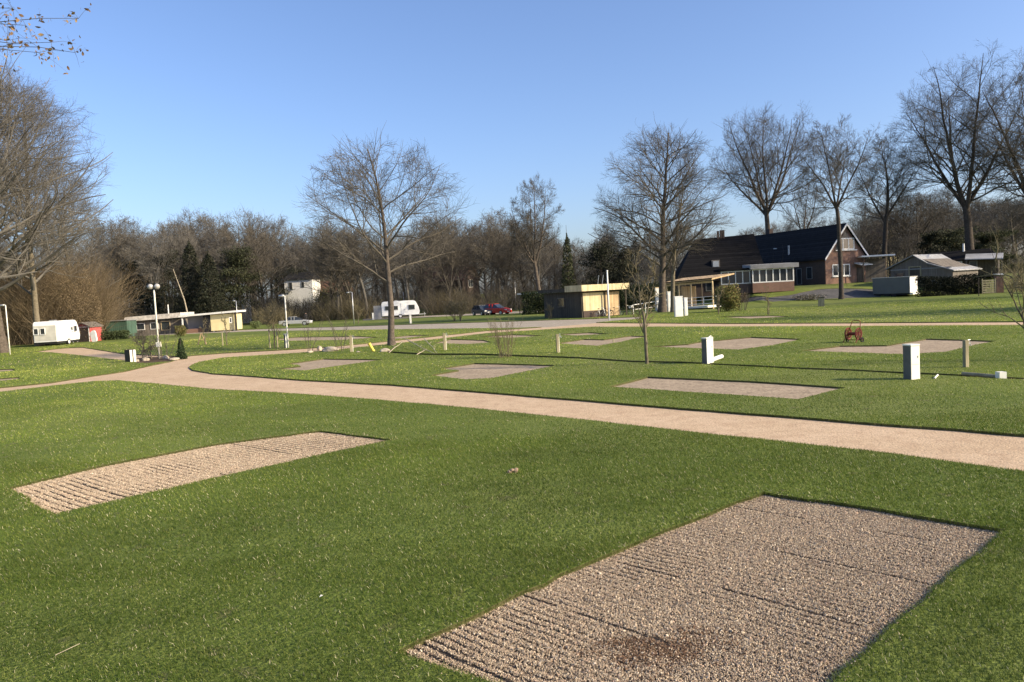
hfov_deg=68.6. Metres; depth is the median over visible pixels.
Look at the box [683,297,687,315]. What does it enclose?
service cabinet
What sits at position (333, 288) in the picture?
distant house
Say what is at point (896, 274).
window
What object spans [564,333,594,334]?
gravel pitch
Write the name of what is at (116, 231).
bare woodland tree
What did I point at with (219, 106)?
sky
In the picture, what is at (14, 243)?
bare tree
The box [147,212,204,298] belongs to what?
bare woodland tree
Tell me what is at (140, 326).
window
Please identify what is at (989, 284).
slatted fence
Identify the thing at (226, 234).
bare woodland tree
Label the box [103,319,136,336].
green shed
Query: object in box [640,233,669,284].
bare woodland tree
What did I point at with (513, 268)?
bare woodland tree
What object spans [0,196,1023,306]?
distant wood
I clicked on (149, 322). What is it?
building
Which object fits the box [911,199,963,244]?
bare woodland tree
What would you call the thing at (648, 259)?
bare woodland tree
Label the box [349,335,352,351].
tap post
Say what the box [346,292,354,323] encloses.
lamp post
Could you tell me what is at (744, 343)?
gravel pitch
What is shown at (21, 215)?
bare tree
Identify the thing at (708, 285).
window
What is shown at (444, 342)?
tap post
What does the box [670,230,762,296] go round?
farmhouse wing
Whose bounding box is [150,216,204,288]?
bare woodland tree
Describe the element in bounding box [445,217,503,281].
bare woodland tree
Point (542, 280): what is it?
bare woodland tree
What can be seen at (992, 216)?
bare woodland tree
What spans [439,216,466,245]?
bare woodland tree
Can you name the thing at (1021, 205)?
bare woodland tree
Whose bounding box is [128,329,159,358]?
young tree
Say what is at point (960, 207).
bare woodland tree
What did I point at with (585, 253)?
bare woodland tree
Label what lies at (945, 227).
bare woodland tree
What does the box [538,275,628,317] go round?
kiosk
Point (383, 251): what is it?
bare woodland tree
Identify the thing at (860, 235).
bare woodland tree
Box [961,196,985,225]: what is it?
bare woodland tree
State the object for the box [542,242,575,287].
bare woodland tree
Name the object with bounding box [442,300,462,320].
young tree
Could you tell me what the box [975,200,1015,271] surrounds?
bare woodland tree
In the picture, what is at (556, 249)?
bare woodland tree
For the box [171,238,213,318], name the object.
conifer
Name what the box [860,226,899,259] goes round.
bare woodland tree
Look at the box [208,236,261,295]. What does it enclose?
bare woodland tree
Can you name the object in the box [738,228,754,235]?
bare woodland tree
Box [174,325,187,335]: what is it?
bush
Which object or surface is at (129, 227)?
bare woodland tree
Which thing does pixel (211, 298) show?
conifer
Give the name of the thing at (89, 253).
bare tree
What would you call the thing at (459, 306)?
young tree
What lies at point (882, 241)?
bare woodland tree
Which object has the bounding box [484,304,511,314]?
parked car
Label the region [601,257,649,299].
bare woodland tree
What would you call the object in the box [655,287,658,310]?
service cabinet
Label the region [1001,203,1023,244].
bare woodland tree
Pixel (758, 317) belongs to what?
gravel pitch
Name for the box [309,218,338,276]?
bare woodland tree
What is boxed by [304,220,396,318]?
bare woodland tree
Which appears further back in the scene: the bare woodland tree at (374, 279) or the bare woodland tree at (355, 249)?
the bare woodland tree at (374, 279)
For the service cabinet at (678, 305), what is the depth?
67.95 m
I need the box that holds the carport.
[858,254,894,281]
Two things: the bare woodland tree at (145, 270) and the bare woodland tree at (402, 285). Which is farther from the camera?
the bare woodland tree at (402, 285)
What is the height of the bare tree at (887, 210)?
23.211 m
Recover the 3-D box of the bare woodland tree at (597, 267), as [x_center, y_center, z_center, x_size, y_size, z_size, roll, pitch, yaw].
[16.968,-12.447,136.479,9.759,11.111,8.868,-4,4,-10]
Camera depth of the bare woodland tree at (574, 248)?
153.69 m
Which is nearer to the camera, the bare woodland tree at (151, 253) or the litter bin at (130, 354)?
the litter bin at (130, 354)
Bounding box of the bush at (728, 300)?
[714,283,740,311]
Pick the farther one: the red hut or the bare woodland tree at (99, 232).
the bare woodland tree at (99, 232)
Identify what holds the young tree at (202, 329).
on the lawn at (528, 424)
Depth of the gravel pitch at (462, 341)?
47.35 m
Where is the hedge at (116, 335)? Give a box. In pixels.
[100,330,131,339]
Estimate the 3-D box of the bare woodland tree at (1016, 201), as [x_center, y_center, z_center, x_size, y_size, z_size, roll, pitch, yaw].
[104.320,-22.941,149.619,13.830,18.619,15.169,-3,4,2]
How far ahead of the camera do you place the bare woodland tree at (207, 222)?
146.83 m
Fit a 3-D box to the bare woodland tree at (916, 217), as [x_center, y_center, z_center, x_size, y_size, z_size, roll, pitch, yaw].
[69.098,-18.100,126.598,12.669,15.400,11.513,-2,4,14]
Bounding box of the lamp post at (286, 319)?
[279,295,288,347]
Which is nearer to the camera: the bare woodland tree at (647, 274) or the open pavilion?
the open pavilion
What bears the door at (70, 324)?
in the caravan at (49, 332)
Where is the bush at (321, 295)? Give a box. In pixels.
[311,287,335,310]
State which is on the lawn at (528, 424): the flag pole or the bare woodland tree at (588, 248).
the bare woodland tree at (588, 248)
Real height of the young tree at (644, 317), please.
4.672 m
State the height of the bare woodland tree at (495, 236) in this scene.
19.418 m
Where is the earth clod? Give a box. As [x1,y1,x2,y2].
[507,468,517,473]
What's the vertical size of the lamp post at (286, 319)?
3.638 m
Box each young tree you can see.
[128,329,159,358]
[134,335,159,358]
[199,318,209,344]
[220,312,231,345]
[261,299,283,347]
[352,299,363,322]
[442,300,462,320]
[450,299,468,320]
[545,302,554,318]
[621,242,666,363]
[711,282,725,313]
[762,284,771,314]
[975,222,1023,328]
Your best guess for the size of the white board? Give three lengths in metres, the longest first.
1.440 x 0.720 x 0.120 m
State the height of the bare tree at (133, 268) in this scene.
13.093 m
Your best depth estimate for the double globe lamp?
46.34 m
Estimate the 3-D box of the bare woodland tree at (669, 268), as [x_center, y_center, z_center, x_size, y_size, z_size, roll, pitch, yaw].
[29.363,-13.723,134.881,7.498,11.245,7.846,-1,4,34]
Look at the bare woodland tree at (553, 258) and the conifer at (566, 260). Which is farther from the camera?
the bare woodland tree at (553, 258)
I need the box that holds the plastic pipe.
[714,354,723,360]
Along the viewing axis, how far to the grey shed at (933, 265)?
96.15 m
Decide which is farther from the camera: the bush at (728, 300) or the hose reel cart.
the bush at (728, 300)
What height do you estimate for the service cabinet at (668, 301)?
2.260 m
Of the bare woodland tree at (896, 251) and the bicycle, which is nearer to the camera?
the bicycle
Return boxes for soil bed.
[136,357,174,362]
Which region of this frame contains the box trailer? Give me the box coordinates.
[871,276,918,296]
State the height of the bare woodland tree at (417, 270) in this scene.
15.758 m
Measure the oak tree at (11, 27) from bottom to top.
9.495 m
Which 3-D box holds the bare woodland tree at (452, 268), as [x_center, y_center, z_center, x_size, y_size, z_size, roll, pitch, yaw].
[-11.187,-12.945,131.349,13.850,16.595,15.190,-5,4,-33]
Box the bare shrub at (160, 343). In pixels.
[146,327,180,358]
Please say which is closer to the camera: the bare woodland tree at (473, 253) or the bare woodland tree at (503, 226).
the bare woodland tree at (503, 226)
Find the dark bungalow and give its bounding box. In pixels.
[928,243,1002,276]
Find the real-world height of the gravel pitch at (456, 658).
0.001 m
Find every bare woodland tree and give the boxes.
[59,228,121,281]
[70,222,123,302]
[74,219,113,293]
[79,227,172,303]
[83,216,156,310]
[90,248,141,305]
[93,209,147,306]
[109,226,192,310]
[110,232,147,310]
[114,245,181,314]
[120,227,182,314]
[139,246,192,311]
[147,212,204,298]
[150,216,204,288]
[163,205,228,289]
[163,221,204,302]
[175,220,278,301]
[176,239,211,292]
[183,208,234,294]
[186,248,263,305]
[189,219,229,302]
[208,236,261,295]
[216,203,276,295]
[216,227,284,304]
[227,225,297,307]
[240,219,300,299]
[242,211,262,298]
[256,214,303,299]
[261,232,307,281]
[280,242,320,272]
[286,221,334,270]
[287,241,370,308]
[287,244,324,280]
[297,226,371,319]
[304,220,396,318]
[307,215,362,319]
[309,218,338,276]
[326,218,383,318]
[344,245,378,301]
[348,228,380,292]
[358,222,407,301]
[362,261,385,295]
[374,260,405,298]
[375,246,411,298]
[379,240,414,298]
[382,229,424,299]
[384,230,461,308]
[399,264,429,300]
[403,238,426,307]
[405,210,446,264]
[405,234,449,290]
[411,221,482,311]
[413,213,459,265]
[433,236,479,308]
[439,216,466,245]
[440,216,482,268]
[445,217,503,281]
[453,206,542,306]
[455,222,517,304]
[466,229,488,301]
[470,209,516,300]
[481,231,525,290]
[490,237,546,307]
[492,246,524,303]
[503,224,561,288]
[511,238,552,290]
[517,254,560,290]
[519,223,556,280]
[538,238,578,287]
[538,257,585,287]
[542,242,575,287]
[550,236,591,284]
[575,241,620,273]
[578,242,606,274]
[581,245,627,280]
[582,225,617,282]
[589,231,634,276]
[590,233,622,264]
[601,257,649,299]
[619,237,648,283]
[629,236,670,284]
[636,266,656,279]
[638,223,695,271]
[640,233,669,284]
[666,238,688,277]
[672,224,699,261]
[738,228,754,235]
[748,225,780,234]
[762,220,791,234]
[782,220,798,230]
[792,210,844,229]
[844,205,892,258]
[847,202,878,246]
[859,207,895,230]
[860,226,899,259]
[862,218,912,274]
[864,242,881,258]
[869,189,960,256]
[871,198,918,220]
[879,191,960,254]
[879,238,915,262]
[887,233,920,261]
[905,192,941,253]
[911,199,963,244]
[912,190,960,226]
[914,219,964,254]
[920,205,984,242]
[927,186,971,226]
[937,218,976,243]
[946,202,983,244]
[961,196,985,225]
[962,196,1014,231]
[964,216,1012,250]
[973,200,1023,272]
[974,212,1009,243]
[975,197,1023,272]
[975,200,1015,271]
[1001,191,1023,238]
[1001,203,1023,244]
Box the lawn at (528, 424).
[0,272,1023,681]
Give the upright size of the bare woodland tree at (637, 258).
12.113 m
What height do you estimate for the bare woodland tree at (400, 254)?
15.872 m
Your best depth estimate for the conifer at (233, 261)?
128.26 m
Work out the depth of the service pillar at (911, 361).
19.79 m
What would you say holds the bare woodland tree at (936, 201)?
on the lawn at (528, 424)
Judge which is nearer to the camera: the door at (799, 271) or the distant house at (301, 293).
the door at (799, 271)
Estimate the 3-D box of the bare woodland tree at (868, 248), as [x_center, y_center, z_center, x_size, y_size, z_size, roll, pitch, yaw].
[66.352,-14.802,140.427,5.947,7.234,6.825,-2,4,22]
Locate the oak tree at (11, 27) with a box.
[0,1,91,74]
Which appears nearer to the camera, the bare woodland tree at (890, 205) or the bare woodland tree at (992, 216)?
the bare woodland tree at (992, 216)
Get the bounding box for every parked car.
[279,316,312,325]
[471,305,492,314]
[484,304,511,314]
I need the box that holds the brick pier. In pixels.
[994,274,1003,292]
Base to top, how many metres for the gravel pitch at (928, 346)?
0.001 m
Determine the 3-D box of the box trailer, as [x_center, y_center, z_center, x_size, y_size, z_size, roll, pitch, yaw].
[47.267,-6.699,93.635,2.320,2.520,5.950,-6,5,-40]
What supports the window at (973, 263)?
in the dark bungalow
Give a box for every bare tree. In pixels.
[0,41,118,352]
[0,73,54,278]
[0,76,108,345]
[14,175,131,292]
[291,127,478,344]
[504,171,564,297]
[588,112,735,311]
[650,181,698,311]
[705,101,824,233]
[782,175,830,228]
[791,115,893,298]
[844,124,930,276]
[882,38,1023,249]
[949,46,1023,208]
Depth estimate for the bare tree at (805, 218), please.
124.16 m
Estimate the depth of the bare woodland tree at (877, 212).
165.05 m
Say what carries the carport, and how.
on the lawn at (528, 424)
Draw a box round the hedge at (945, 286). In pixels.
[914,273,993,296]
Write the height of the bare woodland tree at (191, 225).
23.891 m
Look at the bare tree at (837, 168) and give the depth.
91.22 m
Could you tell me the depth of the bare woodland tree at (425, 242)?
144.49 m
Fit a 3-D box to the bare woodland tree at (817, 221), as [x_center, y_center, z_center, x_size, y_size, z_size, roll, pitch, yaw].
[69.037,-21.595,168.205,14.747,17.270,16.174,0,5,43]
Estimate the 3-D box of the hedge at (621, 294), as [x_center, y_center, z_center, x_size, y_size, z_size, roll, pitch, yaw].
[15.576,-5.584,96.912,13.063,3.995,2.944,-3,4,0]
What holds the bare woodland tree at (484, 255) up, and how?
on the lawn at (528, 424)
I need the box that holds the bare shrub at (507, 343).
[487,313,525,357]
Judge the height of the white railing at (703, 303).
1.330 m
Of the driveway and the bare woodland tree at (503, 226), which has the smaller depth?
the driveway
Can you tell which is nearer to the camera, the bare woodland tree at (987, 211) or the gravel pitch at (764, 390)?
the gravel pitch at (764, 390)
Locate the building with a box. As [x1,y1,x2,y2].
[124,305,193,334]
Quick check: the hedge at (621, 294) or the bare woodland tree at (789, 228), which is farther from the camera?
the bare woodland tree at (789, 228)
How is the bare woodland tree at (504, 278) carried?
on the lawn at (528, 424)
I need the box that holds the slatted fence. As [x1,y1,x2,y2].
[982,278,995,293]
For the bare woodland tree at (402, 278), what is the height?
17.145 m
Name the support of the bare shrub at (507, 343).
on the lawn at (528, 424)
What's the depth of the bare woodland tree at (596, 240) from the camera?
172.69 m
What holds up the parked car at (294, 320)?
on the lawn at (528, 424)
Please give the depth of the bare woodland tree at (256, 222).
143.78 m
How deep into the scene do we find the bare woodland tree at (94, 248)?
158.50 m
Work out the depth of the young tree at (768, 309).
62.20 m
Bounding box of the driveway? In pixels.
[741,289,880,302]
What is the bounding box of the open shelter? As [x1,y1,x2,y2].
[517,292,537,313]
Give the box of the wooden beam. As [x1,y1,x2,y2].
[961,371,1006,378]
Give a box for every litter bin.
[124,349,136,361]
[817,297,824,305]
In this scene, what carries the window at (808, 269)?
in the farmhouse
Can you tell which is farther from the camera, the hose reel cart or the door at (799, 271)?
the door at (799, 271)
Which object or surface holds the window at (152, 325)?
in the building
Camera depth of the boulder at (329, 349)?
44.15 m
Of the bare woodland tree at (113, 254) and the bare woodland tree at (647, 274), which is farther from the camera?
the bare woodland tree at (647, 274)
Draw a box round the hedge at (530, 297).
[520,290,582,314]
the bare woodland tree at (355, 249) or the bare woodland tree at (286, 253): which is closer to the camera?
the bare woodland tree at (355, 249)
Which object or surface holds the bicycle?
on the lawn at (528, 424)
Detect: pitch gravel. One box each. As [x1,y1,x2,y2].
[4,431,394,513]
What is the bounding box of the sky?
[0,0,1023,307]
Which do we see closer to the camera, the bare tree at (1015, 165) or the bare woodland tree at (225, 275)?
the bare tree at (1015, 165)
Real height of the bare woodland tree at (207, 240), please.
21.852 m
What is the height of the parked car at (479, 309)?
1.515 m
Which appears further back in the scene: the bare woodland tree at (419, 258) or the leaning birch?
the bare woodland tree at (419, 258)
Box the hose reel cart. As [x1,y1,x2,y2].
[843,320,863,342]
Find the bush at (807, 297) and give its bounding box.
[792,294,826,300]
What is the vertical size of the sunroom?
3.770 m
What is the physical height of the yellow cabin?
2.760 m
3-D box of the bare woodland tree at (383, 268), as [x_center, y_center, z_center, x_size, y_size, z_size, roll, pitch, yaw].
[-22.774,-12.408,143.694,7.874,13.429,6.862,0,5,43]
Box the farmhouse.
[751,223,872,285]
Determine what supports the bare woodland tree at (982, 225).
on the lawn at (528, 424)
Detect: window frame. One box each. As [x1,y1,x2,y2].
[720,270,751,284]
[752,267,793,282]
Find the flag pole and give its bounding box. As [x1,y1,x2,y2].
[606,270,609,319]
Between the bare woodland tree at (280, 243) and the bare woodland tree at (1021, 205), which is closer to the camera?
the bare woodland tree at (1021, 205)
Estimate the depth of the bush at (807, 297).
92.76 m
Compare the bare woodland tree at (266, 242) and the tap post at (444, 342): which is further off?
the bare woodland tree at (266, 242)
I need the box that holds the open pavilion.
[665,273,733,308]
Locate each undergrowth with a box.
[0,233,156,345]
[113,224,1023,324]
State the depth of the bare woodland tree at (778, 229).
172.78 m
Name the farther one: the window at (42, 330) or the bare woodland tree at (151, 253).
the bare woodland tree at (151, 253)
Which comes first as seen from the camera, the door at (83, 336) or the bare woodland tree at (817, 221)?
the door at (83, 336)
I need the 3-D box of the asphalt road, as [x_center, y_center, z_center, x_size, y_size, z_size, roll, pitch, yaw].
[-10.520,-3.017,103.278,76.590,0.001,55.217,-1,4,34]
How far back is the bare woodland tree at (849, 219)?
140.91 m
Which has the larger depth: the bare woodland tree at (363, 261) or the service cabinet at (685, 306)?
the bare woodland tree at (363, 261)
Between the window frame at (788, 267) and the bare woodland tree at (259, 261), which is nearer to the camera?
the window frame at (788, 267)
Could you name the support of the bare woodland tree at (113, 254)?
on the lawn at (528, 424)
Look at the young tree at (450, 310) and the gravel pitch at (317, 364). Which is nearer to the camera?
the gravel pitch at (317, 364)
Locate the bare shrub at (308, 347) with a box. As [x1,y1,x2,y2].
[301,313,324,350]
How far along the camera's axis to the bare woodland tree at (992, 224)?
145.26 m
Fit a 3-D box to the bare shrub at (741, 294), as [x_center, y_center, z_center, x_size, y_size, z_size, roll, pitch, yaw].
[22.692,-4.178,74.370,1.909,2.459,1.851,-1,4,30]
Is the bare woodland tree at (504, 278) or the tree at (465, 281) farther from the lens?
the tree at (465, 281)
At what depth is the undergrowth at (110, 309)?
86.44 m
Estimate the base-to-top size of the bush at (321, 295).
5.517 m
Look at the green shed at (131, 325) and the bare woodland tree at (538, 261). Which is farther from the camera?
the bare woodland tree at (538, 261)
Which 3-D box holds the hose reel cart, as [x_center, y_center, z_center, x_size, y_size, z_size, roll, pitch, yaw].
[14.507,-0.403,31.948,0.583,0.968,0.712,-6,4,-35]
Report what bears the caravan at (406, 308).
on the asphalt road
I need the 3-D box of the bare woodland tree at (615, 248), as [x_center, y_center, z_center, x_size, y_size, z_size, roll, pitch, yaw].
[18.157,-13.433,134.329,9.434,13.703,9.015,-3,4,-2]
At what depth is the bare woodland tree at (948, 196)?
166.36 m
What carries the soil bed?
on the lawn at (528, 424)
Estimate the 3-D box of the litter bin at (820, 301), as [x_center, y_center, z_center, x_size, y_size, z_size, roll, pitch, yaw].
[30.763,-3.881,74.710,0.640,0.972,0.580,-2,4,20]
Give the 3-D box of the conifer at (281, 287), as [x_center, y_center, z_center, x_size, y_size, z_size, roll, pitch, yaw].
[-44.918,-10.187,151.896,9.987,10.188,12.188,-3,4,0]
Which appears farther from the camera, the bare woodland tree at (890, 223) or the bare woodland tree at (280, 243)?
the bare woodland tree at (280, 243)
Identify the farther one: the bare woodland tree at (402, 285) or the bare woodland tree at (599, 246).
the bare woodland tree at (402, 285)
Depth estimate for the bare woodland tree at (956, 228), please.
135.20 m
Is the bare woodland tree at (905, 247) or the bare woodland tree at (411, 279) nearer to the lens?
the bare woodland tree at (905, 247)
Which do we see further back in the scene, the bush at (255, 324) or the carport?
the carport
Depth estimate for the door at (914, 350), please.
19.77 m
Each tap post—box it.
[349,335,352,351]
[443,333,447,349]
[556,334,560,352]
[962,339,970,366]
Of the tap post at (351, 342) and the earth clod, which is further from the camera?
the tap post at (351, 342)
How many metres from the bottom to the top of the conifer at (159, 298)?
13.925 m
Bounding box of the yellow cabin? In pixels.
[178,310,245,332]
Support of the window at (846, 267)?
in the farmhouse
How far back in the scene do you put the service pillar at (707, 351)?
26.57 m
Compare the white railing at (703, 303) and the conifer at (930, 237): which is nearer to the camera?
the white railing at (703, 303)
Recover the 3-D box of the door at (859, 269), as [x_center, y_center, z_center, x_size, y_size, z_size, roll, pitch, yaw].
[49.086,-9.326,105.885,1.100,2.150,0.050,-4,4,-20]
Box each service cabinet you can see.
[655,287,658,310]
[667,291,670,311]
[673,296,682,316]
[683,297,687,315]
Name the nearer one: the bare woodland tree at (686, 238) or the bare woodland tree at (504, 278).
the bare woodland tree at (504, 278)
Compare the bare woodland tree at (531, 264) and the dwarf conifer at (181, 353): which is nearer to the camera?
the dwarf conifer at (181, 353)
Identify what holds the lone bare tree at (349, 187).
on the lawn at (528, 424)
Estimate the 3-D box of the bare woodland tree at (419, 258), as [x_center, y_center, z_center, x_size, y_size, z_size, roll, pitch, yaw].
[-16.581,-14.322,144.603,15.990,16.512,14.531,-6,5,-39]
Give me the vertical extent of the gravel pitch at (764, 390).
0.001 m
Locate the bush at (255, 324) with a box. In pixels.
[250,321,261,328]
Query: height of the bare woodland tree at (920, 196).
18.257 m
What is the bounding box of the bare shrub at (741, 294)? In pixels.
[735,291,750,310]
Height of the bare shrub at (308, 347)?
2.549 m
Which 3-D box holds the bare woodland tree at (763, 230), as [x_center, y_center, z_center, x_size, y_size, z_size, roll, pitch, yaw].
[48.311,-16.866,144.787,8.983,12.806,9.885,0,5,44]
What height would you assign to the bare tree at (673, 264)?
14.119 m
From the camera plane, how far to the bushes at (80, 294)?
84.48 m
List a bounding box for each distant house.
[284,272,320,307]
[320,280,351,304]
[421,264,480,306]
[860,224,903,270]
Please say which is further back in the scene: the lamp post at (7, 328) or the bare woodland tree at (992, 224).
the bare woodland tree at (992, 224)
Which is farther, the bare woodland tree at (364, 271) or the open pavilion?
the bare woodland tree at (364, 271)
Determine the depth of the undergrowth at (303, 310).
129.63 m
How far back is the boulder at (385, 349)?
41.52 m
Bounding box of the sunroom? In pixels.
[713,262,798,292]
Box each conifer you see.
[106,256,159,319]
[129,249,197,320]
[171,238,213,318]
[175,337,187,358]
[189,248,232,314]
[214,243,274,322]
[271,266,305,307]
[560,232,577,288]
[574,238,630,299]
[606,241,644,289]
[915,228,950,254]
[917,225,980,254]
[973,228,1023,272]
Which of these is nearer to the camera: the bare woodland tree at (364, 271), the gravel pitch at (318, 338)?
the gravel pitch at (318, 338)
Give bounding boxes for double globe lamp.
[147,284,160,357]
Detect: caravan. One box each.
[33,320,79,344]
[373,300,424,318]
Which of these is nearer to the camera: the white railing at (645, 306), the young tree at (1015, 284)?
the young tree at (1015, 284)
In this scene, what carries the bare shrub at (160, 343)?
on the soil bed
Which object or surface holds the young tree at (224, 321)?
on the lawn at (528, 424)
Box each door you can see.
[69,323,72,338]
[78,328,88,341]
[401,303,405,314]
[706,339,713,363]
[796,268,801,284]
[857,267,862,282]
[910,267,919,285]
[910,346,919,379]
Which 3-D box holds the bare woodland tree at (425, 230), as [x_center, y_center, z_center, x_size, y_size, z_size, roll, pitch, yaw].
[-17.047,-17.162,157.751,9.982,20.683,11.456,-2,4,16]
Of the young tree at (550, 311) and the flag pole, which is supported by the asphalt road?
the flag pole
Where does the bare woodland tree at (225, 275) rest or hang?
on the lawn at (528, 424)
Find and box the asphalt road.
[143,311,641,335]
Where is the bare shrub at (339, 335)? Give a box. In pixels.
[326,315,348,350]
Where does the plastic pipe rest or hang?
on the lawn at (528, 424)
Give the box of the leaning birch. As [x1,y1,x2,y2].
[172,266,187,311]
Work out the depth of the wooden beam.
19.50 m
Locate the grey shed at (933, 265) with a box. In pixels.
[886,254,981,285]
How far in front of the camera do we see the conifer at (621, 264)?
124.60 m
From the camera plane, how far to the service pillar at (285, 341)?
50.35 m
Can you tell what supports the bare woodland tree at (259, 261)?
on the lawn at (528, 424)
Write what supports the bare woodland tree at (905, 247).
on the lawn at (528, 424)
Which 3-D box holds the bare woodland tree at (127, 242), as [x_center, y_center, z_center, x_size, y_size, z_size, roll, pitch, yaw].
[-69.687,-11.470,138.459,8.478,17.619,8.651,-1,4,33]
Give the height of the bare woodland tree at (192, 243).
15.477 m
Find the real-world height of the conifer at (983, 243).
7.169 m
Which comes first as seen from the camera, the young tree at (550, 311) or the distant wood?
the young tree at (550, 311)
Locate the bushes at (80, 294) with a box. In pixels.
[0,254,103,343]
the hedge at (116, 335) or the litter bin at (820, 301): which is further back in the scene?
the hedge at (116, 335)
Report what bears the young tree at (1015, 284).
on the lawn at (528, 424)
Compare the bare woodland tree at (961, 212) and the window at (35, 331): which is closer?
the window at (35, 331)
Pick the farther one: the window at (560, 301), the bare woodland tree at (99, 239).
the bare woodland tree at (99, 239)
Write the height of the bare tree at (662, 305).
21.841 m
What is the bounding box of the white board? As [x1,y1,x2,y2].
[90,330,96,341]
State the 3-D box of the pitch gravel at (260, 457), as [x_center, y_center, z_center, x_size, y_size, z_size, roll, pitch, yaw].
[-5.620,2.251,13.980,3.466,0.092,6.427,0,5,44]
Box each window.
[33,329,38,334]
[39,328,44,334]
[136,323,144,329]
[150,322,158,329]
[161,321,170,329]
[557,298,564,306]
[706,283,711,290]
[806,267,812,278]
[832,264,849,275]
[837,238,853,249]
[895,273,904,276]
[969,261,976,266]
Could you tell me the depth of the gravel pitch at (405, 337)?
57.56 m
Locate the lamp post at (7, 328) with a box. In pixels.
[0,304,10,354]
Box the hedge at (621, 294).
[600,281,681,309]
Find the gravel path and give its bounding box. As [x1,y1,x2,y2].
[0,322,1023,470]
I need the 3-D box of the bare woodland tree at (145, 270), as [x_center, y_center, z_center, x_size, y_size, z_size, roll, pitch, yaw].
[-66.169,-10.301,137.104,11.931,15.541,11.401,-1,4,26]
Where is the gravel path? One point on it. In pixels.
(988, 449)
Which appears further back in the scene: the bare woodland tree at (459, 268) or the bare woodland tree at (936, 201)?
the bare woodland tree at (936, 201)
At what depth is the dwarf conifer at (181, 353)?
44.88 m
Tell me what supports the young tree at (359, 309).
on the lawn at (528, 424)
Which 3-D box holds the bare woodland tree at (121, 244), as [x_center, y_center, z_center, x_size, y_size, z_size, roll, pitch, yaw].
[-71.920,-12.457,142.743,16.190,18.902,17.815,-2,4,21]
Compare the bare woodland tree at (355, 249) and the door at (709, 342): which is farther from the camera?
the bare woodland tree at (355, 249)
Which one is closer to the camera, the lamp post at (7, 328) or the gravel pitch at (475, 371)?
the gravel pitch at (475, 371)
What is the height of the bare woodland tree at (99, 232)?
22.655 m
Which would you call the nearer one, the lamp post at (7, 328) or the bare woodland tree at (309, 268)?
the lamp post at (7, 328)
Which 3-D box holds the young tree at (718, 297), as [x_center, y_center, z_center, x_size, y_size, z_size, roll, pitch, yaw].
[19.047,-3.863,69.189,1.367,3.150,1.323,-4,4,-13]
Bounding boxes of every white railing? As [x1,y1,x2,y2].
[632,301,657,312]
[683,296,713,305]
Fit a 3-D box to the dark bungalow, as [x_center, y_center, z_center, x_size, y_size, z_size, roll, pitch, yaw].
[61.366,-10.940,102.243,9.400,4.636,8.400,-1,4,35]
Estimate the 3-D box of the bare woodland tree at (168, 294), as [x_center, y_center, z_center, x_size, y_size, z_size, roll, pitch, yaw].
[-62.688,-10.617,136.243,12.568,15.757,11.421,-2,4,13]
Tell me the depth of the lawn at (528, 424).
11.43 m
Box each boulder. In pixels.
[322,346,338,351]
[380,348,389,351]
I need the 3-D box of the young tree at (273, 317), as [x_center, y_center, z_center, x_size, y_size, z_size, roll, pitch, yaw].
[-16.243,-1.162,51.168,1.459,3.679,1.979,-3,4,0]
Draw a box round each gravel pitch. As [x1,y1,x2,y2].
[278,337,372,340]
[288,360,375,369]
[395,336,416,338]
[407,497,995,681]
[435,364,549,378]
[439,340,486,343]
[493,335,528,337]
[561,337,640,345]
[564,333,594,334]
[615,378,834,398]
[665,338,794,348]
[732,316,781,318]
[810,340,986,353]
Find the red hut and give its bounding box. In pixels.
[77,321,103,341]
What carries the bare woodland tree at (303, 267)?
on the lawn at (528, 424)
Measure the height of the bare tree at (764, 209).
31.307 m
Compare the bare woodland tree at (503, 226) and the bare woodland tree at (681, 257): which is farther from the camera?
the bare woodland tree at (681, 257)
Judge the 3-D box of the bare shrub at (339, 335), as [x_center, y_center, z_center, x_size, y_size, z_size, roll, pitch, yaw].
[-10.023,-0.569,43.883,1.536,2.454,0.963,-5,4,-27]
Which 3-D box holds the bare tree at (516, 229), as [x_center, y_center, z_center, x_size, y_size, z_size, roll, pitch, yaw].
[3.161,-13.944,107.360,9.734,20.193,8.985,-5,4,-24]
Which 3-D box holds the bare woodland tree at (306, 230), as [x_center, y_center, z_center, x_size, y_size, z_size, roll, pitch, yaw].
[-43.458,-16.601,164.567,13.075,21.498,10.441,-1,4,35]
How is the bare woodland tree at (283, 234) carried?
on the lawn at (528, 424)
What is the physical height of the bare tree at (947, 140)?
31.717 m
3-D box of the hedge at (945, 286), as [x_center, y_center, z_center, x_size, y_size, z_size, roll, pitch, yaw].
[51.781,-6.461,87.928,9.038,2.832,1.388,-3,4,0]
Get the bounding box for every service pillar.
[284,334,287,347]
[701,335,713,363]
[902,343,919,379]
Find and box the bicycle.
[593,307,607,316]

